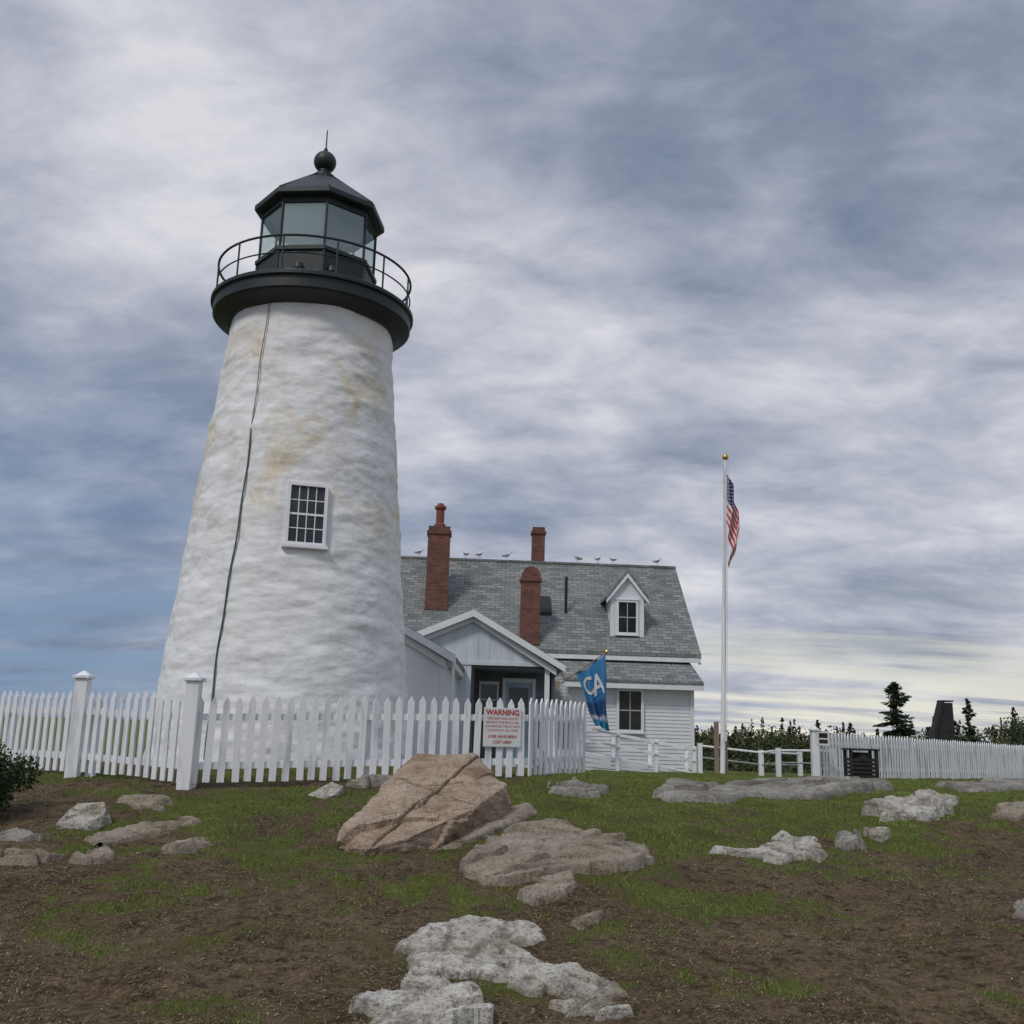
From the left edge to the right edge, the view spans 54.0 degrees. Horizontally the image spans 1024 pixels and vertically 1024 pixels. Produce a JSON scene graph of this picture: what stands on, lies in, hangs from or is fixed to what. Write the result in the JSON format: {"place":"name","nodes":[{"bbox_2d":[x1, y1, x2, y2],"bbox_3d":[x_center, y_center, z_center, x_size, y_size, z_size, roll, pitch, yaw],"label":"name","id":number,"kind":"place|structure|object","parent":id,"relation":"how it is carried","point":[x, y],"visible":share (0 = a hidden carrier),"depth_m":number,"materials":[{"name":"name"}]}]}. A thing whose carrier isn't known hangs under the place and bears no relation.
{"place":"outdoors","nodes":[
{"label":"outdoors","id":0,"kind":"place"},
{"bbox_2d":[0,716,1023,1023],"bbox_3d":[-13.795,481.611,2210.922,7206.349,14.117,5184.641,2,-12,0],"label":"ground","id":1,"kind":"structure","parent":0,"point":[828,970],"depth_m":7.39,"materials":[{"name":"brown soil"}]},
{"bbox_2d":[0,739,43,811],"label":"shrub","id":2,"kind":"object","parent":1,"relation":"on","point":[17,771],"visible":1,"depth_m":10.03,"materials":[{"name":"green plant"}]},
{"bbox_2d":[0,827,51,841],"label":"flat rock","id":3,"kind":"object","parent":1,"relation":"on","point":[18,834],"visible":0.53,"depth_m":9.13,"materials":[{"name":"grey stone"}]},
{"bbox_2d":[0,847,67,866],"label":"rock","id":4,"kind":"object","parent":1,"relation":"on","point":[23,857],"visible":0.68,"depth_m":8.51,"materials":[{"name":"stone"}]},
{"bbox_2d":[56,802,111,829],"bbox_3d":[-4.238,3.117,9.982,0.576,0.464,0.692,2,-12,0],"label":"white rock","id":5,"kind":"object","parent":1,"relation":"on","point":[89,816],"visible":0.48,"depth_m":9.85,"materials":[{"name":"stone"}]},
{"bbox_2d":[68,845,114,864],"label":"rock","id":6,"kind":"object","parent":1,"relation":"on","point":[102,855],"visible":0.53,"depth_m":8.59,"materials":[{"name":"stone"}]},
{"bbox_2d":[0,671,195,787],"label":"picket fence","id":7,"kind":"object","parent":1,"relation":"on","point":[87,714],"visible":0.84,"depth_m":12.74,"materials":[{"name":"paint"}]},
{"bbox_2d":[83,816,202,846],"bbox_3d":[-3.482,3.081,9.565,0.555,0.305,1.287,-10,-17,43],"label":"flat rock","id":8,"kind":"object","parent":1,"relation":"on","point":[121,836],"visible":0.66,"depth_m":9.46,"materials":[{"name":"stone"}]},
{"bbox_2d":[116,794,173,811],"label":"flat rock","id":9,"kind":"object","parent":1,"relation":"on","point":[143,802],"visible":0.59,"depth_m":10.61,"materials":[{"name":"stone"}]},
{"bbox_2d":[160,837,211,854],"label":"rock","id":10,"kind":"object","parent":1,"relation":"on","point":[192,845],"visible":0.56,"depth_m":8.93,"materials":[{"name":"stone"}]},
{"bbox_2d":[143,130,412,766],"bbox_3d":[-3.743,-1.461,18.179,4.439,12.160,4.438,2,-12,0],"label":"lighthouse","id":11,"kind":"object","parent":1,"relation":"on","point":[289,585],"visible":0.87,"depth_m":16.51,"materials":[{"name":"white paint"}]},
{"bbox_2d":[284,481,328,545],"bbox_3d":[-3.297,0.048,16.122,0.640,1.048,0.233,5,-13,-16],"label":"tower window frame","id":12,"kind":"structure","parent":11,"relation":"in","point":[290,483],"depth_m":16.08,"materials":[{"name":"white paint"}]},
{"bbox_2d":[288,485,324,542],"bbox_3d":[-3.292,0.044,16.108,0.540,0.936,0.094,5,-13,-16],"label":"tower window pane","id":13,"kind":"structure","parent":11,"relation":"in","point":[294,489],"depth_m":16.11,"materials":[{"name":"black glass"}]},
{"bbox_2d":[309,782,344,798],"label":"white rock","id":14,"kind":"object","parent":1,"relation":"on","point":[331,790],"visible":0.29,"depth_m":11.53,"materials":[{"name":"stone"}]},
{"bbox_2d":[346,774,392,787],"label":"flat rock","id":15,"kind":"object","parent":1,"relation":"on","point":[371,780],"visible":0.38,"depth_m":12.06,"materials":[{"name":"grey stone"}]},
{"bbox_2d":[176,673,585,789],"bbox_3d":[-1.187,3.004,12.941,5.991,1.570,1.016,9,-14,-31],"label":"picket fence","id":16,"kind":"object","parent":1,"relation":"on","point":[367,762],"visible":0.89,"depth_m":12.43,"materials":[{"name":"paint"}]},
{"bbox_2d":[483,707,520,746],"bbox_3d":[-0.131,2.809,13.117,0.520,0.500,0.038,6,-13,-20],"label":"warning sign","id":17,"kind":"object","parent":16,"relation":"attached to","point":[501,727],"visible":1,"depth_m":13.10,"materials":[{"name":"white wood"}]},
{"bbox_2d":[348,974,493,1023],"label":"quartz ledge","id":18,"kind":"object","parent":1,"relation":"on","point":[427,999],"visible":0.99,"depth_m":5.49,"materials":[{"name":"grey stone"}]},
{"bbox_2d":[405,634,456,755],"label":"entry walls","id":19,"kind":"structure","parent":1,"relation":"on","point":[422,674],"depth_m":21.71,"materials":[{"name":"white wood"}]},
{"bbox_2d":[405,625,463,671],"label":"entry roof","id":20,"kind":"structure","parent":19,"relation":"on","point":[459,664],"depth_m":22.89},
{"bbox_2d":[404,625,455,666],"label":"entry roof rake boards","id":21,"kind":"object","parent":20,"relation":"attached to","point":[428,643],"visible":0.2,"depth_m":21.66,"materials":[{"name":"white wood"}]},
{"bbox_2d":[437,659,463,754],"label":"entry trim","id":22,"kind":"structure","parent":19,"relation":"attached to","point":[459,672],"depth_m":21.67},
{"bbox_2d":[448,662,454,753],"bbox_3d":[-1.299,4.330,21.513,0.065,2.280,0.065,7,-13,-22],"label":"downpipe","id":23,"kind":"object","parent":19,"relation":"attached to","point":[451,707],"visible":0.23,"depth_m":21.53,"materials":[{"name":"white metal"}]},
{"bbox_2d":[336,753,537,857],"bbox_3d":[-0.665,3.019,10.408,1.888,1.003,3.172,2,-12,0],"label":"boulder","id":24,"kind":"object","parent":1,"relation":"on","point":[429,801],"visible":0.81,"depth_m":9.84,"materials":[{"name":"stone"}]},
{"bbox_2d":[430,622,550,753],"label":"ell walls","id":25,"kind":"structure","parent":1,"relation":"on","point":[473,646],"depth_m":26.82,"materials":[{"name":"white wood"}]},
{"bbox_2d":[416,609,561,678],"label":"ell roof","id":26,"kind":"structure","parent":25,"relation":"on","point":[558,670],"depth_m":27.45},
{"bbox_2d":[417,609,565,674],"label":"ell roof rake boards","id":27,"kind":"object","parent":26,"relation":"attached to","point":[464,619],"visible":0.82,"depth_m":26.67,"materials":[{"name":"white wood"}]},
{"bbox_2d":[433,624,553,725],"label":"ell battens","id":28,"kind":"object","parent":25,"relation":"attached to","point":[466,662],"visible":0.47,"depth_m":26.72,"materials":[{"name":"white wood"}]},
{"bbox_2d":[504,682,531,764],"bbox_3d":[0.167,6.011,28.121,0.750,2.450,0.070,2,-12,0],"label":"door","id":29,"kind":"structure","parent":25,"relation":"in","point":[509,685],"depth_m":28.26,"materials":[{"name":"wood"}]},
{"bbox_2d":[555,650,609,730],"bbox_3d":[1.831,4.655,26.310,1.527,2.063,0.295,-4,-13,26],"label":"blue banner flag","id":30,"kind":"object","parent":25,"relation":"attached to","point":[592,678],"visible":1,"depth_m":26.10,"materials":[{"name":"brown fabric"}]},
{"bbox_2d":[4,772,1009,1023],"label":"pebbles","id":31,"kind":"object","parent":1,"relation":"on","point":[570,942],"visible":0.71,"depth_m":7.34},
{"bbox_2d":[469,665,552,757],"bbox_3d":[-0.004,5.865,27.395,2.260,3.220,1.770,2,-12,0],"label":"entry porch","id":32,"kind":"object","parent":1,"relation":"on","point":[488,673],"visible":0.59,"depth_m":28.26,"materials":[{"name":"paint"}]},
{"bbox_2d":[479,681,499,707],"bbox_3d":[-0.657,5.285,28.287,0.610,1.020,0.180,2,-12,0],"label":"porch window frame","id":33,"kind":"object","parent":32,"relation":"attached to","point":[488,682],"visible":0.54,"depth_m":28.31,"materials":[{"name":"wood"}]},
{"bbox_2d":[481,684,496,713],"bbox_3d":[-0.657,5.281,28.293,0.450,0.850,0.010,2,-12,0],"label":"porch window pane","id":34,"kind":"object","parent":33,"relation":"in","point":[488,691],"visible":0.5,"depth_m":28.32,"materials":[{"name":"black glass"}]},
{"bbox_2d":[394,915,629,1000],"bbox_3d":[-0.160,2.849,6.314,1.227,0.333,1.685,8,-14,-27],"label":"quartz ledge","id":35,"kind":"object","parent":1,"relation":"on","point":[491,949],"visible":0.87,"depth_m":6.23,"materials":[{"name":"grey stone"}]},
{"bbox_2d":[491,669,549,767],"bbox_3d":[-0.087,5.792,27.292,2.090,3.115,1.800,2,-12,0],"label":"porch post","id":36,"kind":"object","parent":1,"relation":"on","point":[546,683],"visible":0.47,"depth_m":28.10,"materials":[{"name":"white paint"}]},
{"bbox_2d":[516,870,578,905],"bbox_3d":[0.293,3.046,7.990,0.602,0.291,0.910,2,-12,0],"label":"flat rock","id":37,"kind":"object","parent":1,"relation":"on","point":[543,890],"visible":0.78,"depth_m":7.88,"materials":[{"name":"stone"}]},
{"bbox_2d":[458,818,655,886],"bbox_3d":[0.436,3.142,9.219,1.862,0.488,2.296,2,-12,0],"label":"flat rock","id":38,"kind":"object","parent":1,"relation":"on","point":[516,853],"visible":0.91,"depth_m":8.79,"materials":[{"name":"stone"}]},
{"bbox_2d":[565,686,568,749],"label":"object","id":39,"kind":"object","parent":1,"relation":"on","point":[567,694],"visible":0.07,"depth_m":31.79,"materials":[{"name":"white wood"}]},
{"bbox_2d":[485,653,667,749],"bbox_3d":[-0.573,6.407,32.147,12.550,3.920,0.018,2,-12,-3],"label":"siding","id":40,"kind":"object","parent":1,"relation":"on","point":[559,695],"depth_m":32.39,"materials":[{"name":"paint"}]},
{"bbox_2d":[546,777,609,798],"bbox_3d":[0.830,3.435,12.395,0.882,0.285,1.288,2,-12,0],"label":"flat rock","id":41,"kind":"object","parent":1,"relation":"on","point":[574,786],"visible":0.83,"depth_m":12.10,"materials":[{"name":"grey stone"}]},
{"bbox_2d":[548,997,633,1020],"bbox_3d":[0.372,2.795,5.550,0.630,0.178,0.420,2,-12,0],"label":"quartz ledge","id":42,"kind":"object","parent":1,"relation":"on","point":[599,1009],"visible":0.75,"depth_m":5.55,"materials":[{"name":"grey stone"}]},
{"bbox_2d":[569,907,612,930],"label":"rock","id":43,"kind":"object","parent":1,"relation":"on","point":[579,923],"visible":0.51,"depth_m":7.19,"materials":[{"name":"stone"}]},
{"bbox_2d":[532,725,696,772],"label":"access ramp","id":44,"kind":"structure","parent":1,"relation":"on","point":[612,763],"depth_m":26.21,"materials":[{"name":"paint"}]},
{"bbox_2d":[573,687,689,769],"bbox_3d":[3.667,6.776,30.751,3.796,2.860,0.217,2,-12,0],"label":"bay siding","id":45,"kind":"object","parent":1,"relation":"on","point":[666,715],"visible":0.44,"depth_m":30.82,"materials":[{"name":"white wood"}]},
{"bbox_2d":[615,688,644,733],"bbox_3d":[3.622,6.093,30.840,0.905,1.390,0.215,2,-12,0],"label":"bay window frame","id":46,"kind":"object","parent":45,"relation":"attached to","point":[622,731],"visible":0.87,"depth_m":30.80,"materials":[{"name":"white wood"}]},
{"bbox_2d":[619,691,640,729],"bbox_3d":[3.620,6.089,30.847,0.679,1.160,0.036,2,-12,0],"label":"bay window pane","id":47,"kind":"object","parent":46,"relation":"in","point":[629,700],"visible":1,"depth_m":30.85,"materials":[{"name":"black glass"}]},
{"bbox_2d":[558,658,703,685],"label":"bay roof","id":48,"kind":"structure","parent":45,"relation":"on","point":[651,672],"depth_m":31.51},
{"bbox_2d":[564,682,703,769],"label":"bay trim","id":49,"kind":"structure","parent":45,"relation":"attached to","point":[572,685],"depth_m":30.71,"materials":[{"name":"white wood"}]},
{"bbox_2d":[714,454,728,773],"bbox_3d":[4.621,2.313,22.095,0.375,7.410,0.280,2,-12,0],"label":"flagpole","id":50,"kind":"object","parent":1,"relation":"on","point":[723,747],"visible":0.91,"depth_m":21.81,"materials":[{"name":"metal"}]},
{"bbox_2d":[727,475,738,565],"bbox_3d":[4.937,0.187,22.471,0.276,2.139,0.150,2,-12,0],"label":"american flag","id":51,"kind":"object","parent":50,"relation":"attached to","point":[733,519],"visible":1,"depth_m":22.49,"materials":[{"name":"multicoloured fabric"}]},
{"bbox_2d":[697,743,835,776],"bbox_3d":[6.143,6.223,24.683,2.860,0.959,2.510,2,-12,0],"label":"rail fence","id":52,"kind":"object","parent":1,"relation":"on","point":[778,763],"visible":0.78,"depth_m":24.94,"materials":[{"name":"paint"}]},
{"bbox_2d":[709,830,827,864],"bbox_3d":[2.663,3.304,9.754,0.882,0.297,1.679,-10,-17,43],"label":"pale rock","id":53,"kind":"object","parent":1,"relation":"on","point":[785,849],"visible":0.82,"depth_m":9.54,"materials":[{"name":"stone"}]},
{"bbox_2d":[652,775,893,804],"bbox_3d":[4.068,3.943,14.225,1.724,0.356,6.904,-10,-16,42],"label":"rock ledge","id":54,"kind":"object","parent":1,"relation":"on","point":[823,788],"visible":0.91,"depth_m":13.32,"materials":[{"name":"grey stone"}]},
{"bbox_2d":[834,829,866,850],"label":"rock","id":55,"kind":"object","parent":1,"relation":"on","point":[845,840],"visible":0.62,"depth_m":10.18,"materials":[{"name":"grey stone"}]},
{"bbox_2d":[697,752,1014,778],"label":"undergrowth","id":56,"kind":"object","parent":1,"relation":"on","point":[747,766],"visible":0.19,"depth_m":47.46,"materials":[{"name":"green plant"}]},
{"bbox_2d":[694,707,1023,777],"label":"treeline","id":57,"kind":"object","parent":1,"relation":"on","point":[1013,734],"visible":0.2,"depth_m":68.62,"materials":[{"name":"green plant"}]},
{"bbox_2d":[841,748,879,777],"bbox_3d":[7.394,5.375,21.293,0.640,0.710,0.500,2,-12,0],"label":"litter bin","id":58,"kind":"object","parent":1,"relation":"on","point":[860,764],"visible":0.85,"depth_m":21.12,"materials":[{"name":"metal"}]},
{"bbox_2d":[863,826,891,842],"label":"rock","id":59,"kind":"object","parent":1,"relation":"on","point":[883,834],"visible":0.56,"depth_m":10.63,"materials":[{"name":"stone"}]},
{"bbox_2d":[872,682,926,776],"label":"spruce tree","id":60,"kind":"object","parent":1,"relation":"on","point":[892,689],"visible":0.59,"depth_m":58.78,"materials":[{"name":"green plant"}]},
{"bbox_2d":[861,789,958,821],"bbox_3d":[4.925,3.635,12.264,0.949,0.414,2.614,-8,-16,39],"label":"pale rock","id":61,"kind":"object","parent":1,"relation":"on","point":[926,805],"visible":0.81,"depth_m":11.91,"materials":[{"name":"stone"}]},
{"bbox_2d":[808,726,1023,779],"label":"picket fence","id":62,"kind":"object","parent":1,"relation":"on","point":[991,764],"visible":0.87,"depth_m":26.14,"materials":[{"name":"paint"}]},
{"bbox_2d":[817,731,829,745],"bbox_3d":[6.919,5.030,22.352,0.270,0.320,0.028,2,-12,0],"label":"notice sign","id":63,"kind":"object","parent":62,"relation":"attached to","point":[822,738],"visible":1,"depth_m":22.34,"materials":[{"name":"metal"}]},
{"bbox_2d":[920,700,954,777],"bbox_3d":[14.004,7.525,33.147,1.157,2.600,0.400,2,-12,0],"label":"dark monument","id":64,"kind":"object","parent":1,"relation":"on","point":[942,726],"visible":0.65,"depth_m":33.11,"materials":[{"name":"stone"}]},
{"bbox_2d":[958,698,985,778],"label":"spruce tree","id":65,"kind":"object","parent":1,"relation":"on","point":[969,734],"visible":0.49,"depth_m":58.84,"materials":[{"name":"green plant"}]},
{"bbox_2d":[935,777,1023,791],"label":"rock ledge","id":66,"kind":"object","parent":1,"relation":"on","point":[993,784],"visible":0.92,"depth_m":16.15,"materials":[{"name":"grey stone"}]},
{"bbox_2d":[990,801,1023,820],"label":"rock","id":67,"kind":"object","parent":1,"relation":"on","point":[1013,811],"visible":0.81,"depth_m":11.97,"materials":[{"name":"stone"}]},
{"bbox_2d":[1013,899,1023,918],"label":"rock","id":68,"kind":"object","parent":1,"relation":"on","point":[1018,905],"visible":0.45,"depth_m":7.77,"materials":[{"name":"grey stone"}]},
{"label":"main walls","id":69,"kind":"object","parent":1,"relation":"on","visible":0},
{"bbox_2d":[400,558,700,658],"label":"roof","id":70,"kind":"structure","parent":69,"relation":"on","point":[491,591],"depth_m":34.46,"materials":[{"name":"tile"}]},
{"bbox_2d":[425,526,451,609],"bbox_3d":[-2.550,2.341,34.357,0.876,3.680,0.768,2,-12,0],"label":"chimney","id":71,"kind":"object","parent":70,"relation":"on","point":[437,572],"visible":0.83,"depth_m":34.12,"materials":[{"name":"brick"}]},
{"bbox_2d":[434,503,445,525],"bbox_3d":[-2.485,0.127,34.832,0.400,0.870,0.400,2,-12,0],"label":"chimney pot","id":72,"kind":"object","parent":71,"relation":"on","point":[440,508],"visible":0.94,"depth_m":34.72,"materials":[{"name":"orange ceramic"}]},
{"bbox_2d":[519,573,541,666],"bbox_3d":[0.580,3.603,32.894,0.730,3.180,0.642,2,-12,0],"label":"chimney","id":73,"kind":"object","parent":70,"relation":"on","point":[530,608],"visible":0.84,"depth_m":32.73,"materials":[{"name":"brick"}]},
{"bbox_2d":[523,566,539,572],"bbox_3d":[0.629,1.942,33.250,0.584,0.220,0.505,2,-12,0],"label":"chimney cap","id":74,"kind":"object","parent":73,"relation":"on","point":[531,569],"visible":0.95,"depth_m":33.01,"materials":[{"name":"red brick"}]},
{"bbox_2d":[531,527,545,560],"bbox_3d":[0.966,2.318,38.106,0.560,3.500,0.488,2,-12,-3],"label":"chimney","id":75,"kind":"object","parent":70,"relation":"on","point":[538,534],"visible":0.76,"depth_m":38.14,"materials":[{"name":"brick"}]},
{"bbox_2d":[401,556,675,568],"bbox_3d":[-0.533,1.794,36.694,13.120,0.090,0.200,2,-12,-3],"label":"ridge cap","id":76,"kind":"object","parent":70,"relation":"on","point":[546,562],"visible":0.64,"depth_m":36.69,"materials":[{"name":"concrete"}]},
{"bbox_2d":[540,596,551,614],"bbox_3d":[1.123,3.192,34.345,0.400,0.732,0.700,2,-12,-3],"label":"skylight","id":77,"kind":"object","parent":70,"relation":"on","point":[545,605],"visible":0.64,"depth_m":34.26},
{"bbox_2d":[564,576,567,613],"bbox_3d":[1.842,2.898,34.246,0.092,1.400,0.092,7,-13,-25],"label":"vent pipe","id":78,"kind":"object","parent":70,"relation":"on","point":[566,594],"visible":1,"depth_m":34.23,"materials":[{"name":"metal"}]},
{"bbox_2d":[605,578,642,635],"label":"dormer walls","id":79,"kind":"structure","parent":70,"relation":"on","point":[627,589],"depth_m":33.50,"materials":[{"name":"white wood"}]},
{"bbox_2d":[600,570,648,603],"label":"dormer roof","id":80,"kind":"structure","parent":79,"relation":"on","point":[614,585],"depth_m":33.50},
{"bbox_2d":[615,599,638,635],"bbox_3d":[3.821,3.497,33.309,0.785,1.210,0.209,2,-12,0],"label":"dormer window frame","id":81,"kind":"object","parent":79,"relation":"attached to","point":[618,633],"visible":1,"depth_m":33.28,"materials":[{"name":"white wood"}]},
{"bbox_2d":[619,602,635,632],"bbox_3d":[3.820,3.494,33.316,0.579,1.000,0.030,2,-12,0],"label":"dormer window pane","id":82,"kind":"object","parent":81,"relation":"in","point":[623,613],"visible":1,"depth_m":33.32,"materials":[{"name":"black glass"}]},
{"bbox_2d":[606,573,648,636],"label":"dormer trim","id":83,"kind":"structure","parent":79,"relation":"attached to","point":[634,584],"depth_m":33.37,"materials":[{"name":"white wood"}]},
{"bbox_2d":[548,654,700,664],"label":"eaves trim","id":84,"kind":"structure","parent":69,"relation":"attached to","point":[628,658],"depth_m":32.39,"materials":[{"name":"white paint"}]},
{"bbox_2d":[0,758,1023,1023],"bbox_3d":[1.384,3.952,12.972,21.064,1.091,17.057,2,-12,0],"label":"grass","id":85,"kind":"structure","parent":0,"point":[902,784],"depth_m":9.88,"materials":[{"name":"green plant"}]},
{"bbox_2d":[0,0,1023,741],"label":"sky","id":86,"kind":"structure","parent":0,"point":[641,245],"materials":[{"name":"grey"}]}
]}

